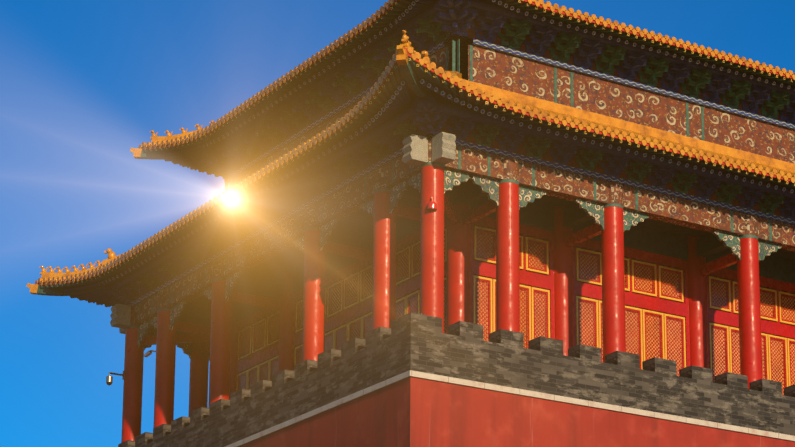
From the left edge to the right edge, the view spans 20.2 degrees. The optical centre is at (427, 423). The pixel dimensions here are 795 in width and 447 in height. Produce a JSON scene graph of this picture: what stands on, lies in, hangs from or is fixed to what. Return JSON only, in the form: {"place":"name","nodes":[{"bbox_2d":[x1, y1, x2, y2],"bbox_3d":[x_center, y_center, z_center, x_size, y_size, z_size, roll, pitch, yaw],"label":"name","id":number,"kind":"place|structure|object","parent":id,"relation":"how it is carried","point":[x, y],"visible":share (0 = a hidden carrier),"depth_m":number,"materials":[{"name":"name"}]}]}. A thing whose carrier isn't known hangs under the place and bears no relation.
{"place":"outdoors","nodes":[
{"label":"outdoors","id":0,"kind":"place"},
{"bbox_2d":[0,0,794,446],"label":"sky","id":1,"kind":"structure","parent":0,"point":[84,83],"materials":[{"name":"blue"}]},
{"bbox_2d":[239,377,794,446],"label":"base wall","id":2,"kind":"structure","parent":0,"point":[413,412],"depth_m":58.29,"materials":[{"name":"paint"}]},
{"bbox_2d":[225,370,794,446],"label":"ledge trim","id":3,"kind":"structure","parent":2,"relation":"on","point":[416,374],"depth_m":59.66,"materials":[{"name":"beige stone"}]},
{"bbox_2d":[118,312,794,446],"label":"brick parapet","id":4,"kind":"structure","parent":3,"relation":"on","point":[412,341],"depth_m":60.33,"materials":[{"name":"grey brick"}]},
{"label":"terrace floor","id":5,"kind":"structure","parent":3,"relation":"on","visible":0},
{"bbox_2d":[121,139,762,442],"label":"columns","id":6,"kind":"structure","parent":5,"relation":"on","point":[220,370],"depth_m":64.41,"materials":[{"name":"red paint"}]},
{"bbox_2d":[106,371,124,384],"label":"dome camera","id":7,"kind":"object","parent":6,"relation":"attached to","point":[109,379],"depth_m":74.36,"materials":[{"name":"grey metal"}]},
{"bbox_2d":[144,350,156,356],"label":"box camera","id":8,"kind":"object","parent":6,"relation":"attached to","point":[148,353],"depth_m":72.57,"materials":[{"name":"white"}]},
{"bbox_2d":[110,132,455,333],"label":"beam end blocks","id":9,"kind":"structure","parent":6,"relation":"attached to","point":[415,149],"depth_m":59.71,"materials":[{"name":"beige wood"}]},
{"bbox_2d":[420,197,443,210],"bbox_3d":[0.147,-5.794,59.737,0.663,0.350,0.767,9,-16,-31],"label":"dome security camera","id":10,"kind":"object","parent":6,"relation":"attached to","point":[432,205],"depth_m":59.34,"materials":[{"name":"red"}]},
{"bbox_2d":[137,168,780,360],"bbox_3d":[6.786,-2.891,74.831,27.790,0.760,18.690,9,-16,-31],"label":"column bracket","id":11,"kind":"object","parent":6,"relation":"on","point":[489,187],"depth_m":63.39,"materials":[{"name":"wood"}]},
{"bbox_2d":[133,146,794,333],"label":"lintel beams","id":12,"kind":"structure","parent":6,"relation":"on","point":[344,203],"depth_m":64.36,"materials":[{"name":"wood"}]},
{"bbox_2d":[139,146,771,332],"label":"lintel bands","id":13,"kind":"object","parent":12,"relation":"on","point":[594,184],"depth_m":63.51,"materials":[{"name":"red wood"}]},
{"bbox_2d":[128,133,794,306],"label":"pingban band","id":14,"kind":"object","parent":12,"relation":"on","point":[368,171],"depth_m":64.30,"materials":[{"name":"wood"}]},
{"bbox_2d":[107,104,794,303],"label":"roof brackets","id":15,"kind":"object","parent":14,"relation":"on","point":[430,119],"depth_m":64.13,"materials":[{"name":"wood"}]},
{"bbox_2d":[35,57,794,306],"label":"roof rafters","id":16,"kind":"object","parent":15,"relation":"on","point":[90,290],"depth_m":62.86,"materials":[{"name":"brown paint"}]},
{"bbox_2d":[35,47,794,305],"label":"roof slab","id":17,"kind":"structure","parent":16,"relation":"on","point":[437,97],"depth_m":61.14,"materials":[{"name":"orange glazed tile"}]},
{"bbox_2d":[26,30,461,294],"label":"roof ridge ornaments","id":18,"kind":"object","parent":17,"relation":"on","point":[401,55],"depth_m":76.06,"materials":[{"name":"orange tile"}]},
{"bbox_2d":[35,47,794,306],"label":"roof tiles","id":19,"kind":"object","parent":17,"relation":"on","point":[645,139],"depth_m":62.98,"materials":[{"name":"ceramic"}]},
{"bbox_2d":[86,58,794,282],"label":"roof rafter ends","id":20,"kind":"object","parent":17,"relation":"attached to","point":[504,109],"depth_m":61.75,"materials":[{"name":"gold wood"}]},
{"bbox_2d":[229,78,794,225],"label":"roof ridge","id":21,"kind":"structure","parent":17,"relation":"on","point":[619,123],"depth_m":66.90,"materials":[{"name":"orange tile"}]},
{"bbox_2d":[229,41,794,189],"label":"painted band","id":22,"kind":"object","parent":21,"relation":"on","point":[504,71],"depth_m":67.45,"materials":[{"name":"paint"}]},
{"bbox_2d":[225,39,704,190],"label":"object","id":23,"kind":"object","parent":22,"relation":"on","point":[555,88],"depth_m":66.00,"materials":[{"name":"teal paint"}]},
{"bbox_2d":[224,34,794,182],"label":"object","id":24,"kind":"object","parent":22,"relation":"on","point":[431,52],"depth_m":68.41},
{"bbox_2d":[200,0,794,174],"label":"roof brackets","id":25,"kind":"object","parent":24,"relation":"on","point":[227,161],"depth_m":68.18,"materials":[{"name":"wood"}]},
{"bbox_2d":[137,0,794,178],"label":"roof rafters","id":26,"kind":"object","parent":25,"relation":"on","point":[190,154],"depth_m":68.06,"materials":[{"name":"brown paint"}]},
{"bbox_2d":[171,0,792,147],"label":"roof rafter ends","id":27,"kind":"object","parent":25,"relation":"on","point":[595,25],"depth_m":66.90,"materials":[{"name":"gold wood"}]},
{"bbox_2d":[138,0,794,176],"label":"roof slab","id":28,"kind":"structure","parent":27,"relation":"on","point":[578,17],"depth_m":66.85,"materials":[{"name":"orange glazed tile"}]},
{"bbox_2d":[130,120,213,158],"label":"roof ridge ornaments","id":29,"kind":"object","parent":28,"relation":"on","point":[137,151],"depth_m":76.66,"materials":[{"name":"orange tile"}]},
{"bbox_2d":[139,0,794,176],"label":"roof tiles","id":30,"kind":"object","parent":28,"relation":"on","point":[628,28],"depth_m":67.36,"materials":[{"name":"ceramic"}]},
{"bbox_2d":[204,0,794,155],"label":"dougong purlins","id":31,"kind":"object","parent":25,"relation":"on","point":[482,6],"depth_m":67.75,"materials":[{"name":"wood"}]},
{"bbox_2d":[237,17,794,167],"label":"dougong boards","id":32,"kind":"object","parent":25,"relation":"attached to","point":[472,34],"depth_m":67.75,"materials":[{"name":"wood"}]},
{"bbox_2d":[103,96,794,294],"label":"dougong purlins","id":33,"kind":"object","parent":15,"relation":"on","point":[454,112],"depth_m":63.69,"materials":[{"name":"green wood"}]},
{"bbox_2d":[136,120,794,297],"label":"dougong boards","id":34,"kind":"object","parent":15,"relation":"attached to","point":[521,150],"depth_m":63.73,"materials":[{"name":"wood"}]},
{"bbox_2d":[142,179,794,353],"bbox_3d":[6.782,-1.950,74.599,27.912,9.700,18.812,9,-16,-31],"label":"brackets","id":35,"kind":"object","parent":6,"relation":"attached to","point":[194,320],"depth_m":66.79,"materials":[{"name":"red paint"}]},
{"bbox_2d":[234,216,794,390],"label":"red window frames","id":36,"kind":"structure","parent":5,"relation":"on","point":[580,289],"depth_m":66.87,"materials":[{"name":"red wood"}]},
{"bbox_2d":[235,196,794,321],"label":"lintel beam","id":37,"kind":"structure","parent":36,"relation":"on","point":[537,215],"depth_m":67.34,"materials":[{"name":"brown wood"}]},
{"bbox_2d":[237,226,794,389],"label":"window frames","id":38,"kind":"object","parent":36,"relation":"attached to","point":[598,302],"depth_m":66.81,"materials":[{"name":"wood"}]},
{"bbox_2d":[239,231,794,394],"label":"lattice window","id":39,"kind":"structure","parent":36,"relation":"in","point":[368,328],"depth_m":66.65,"materials":[{"name":"wood"}]},
{"bbox_2d":[241,232,794,394],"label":"lattice panels","id":40,"kind":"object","parent":36,"relation":"in","point":[580,314],"depth_m":66.75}
]}

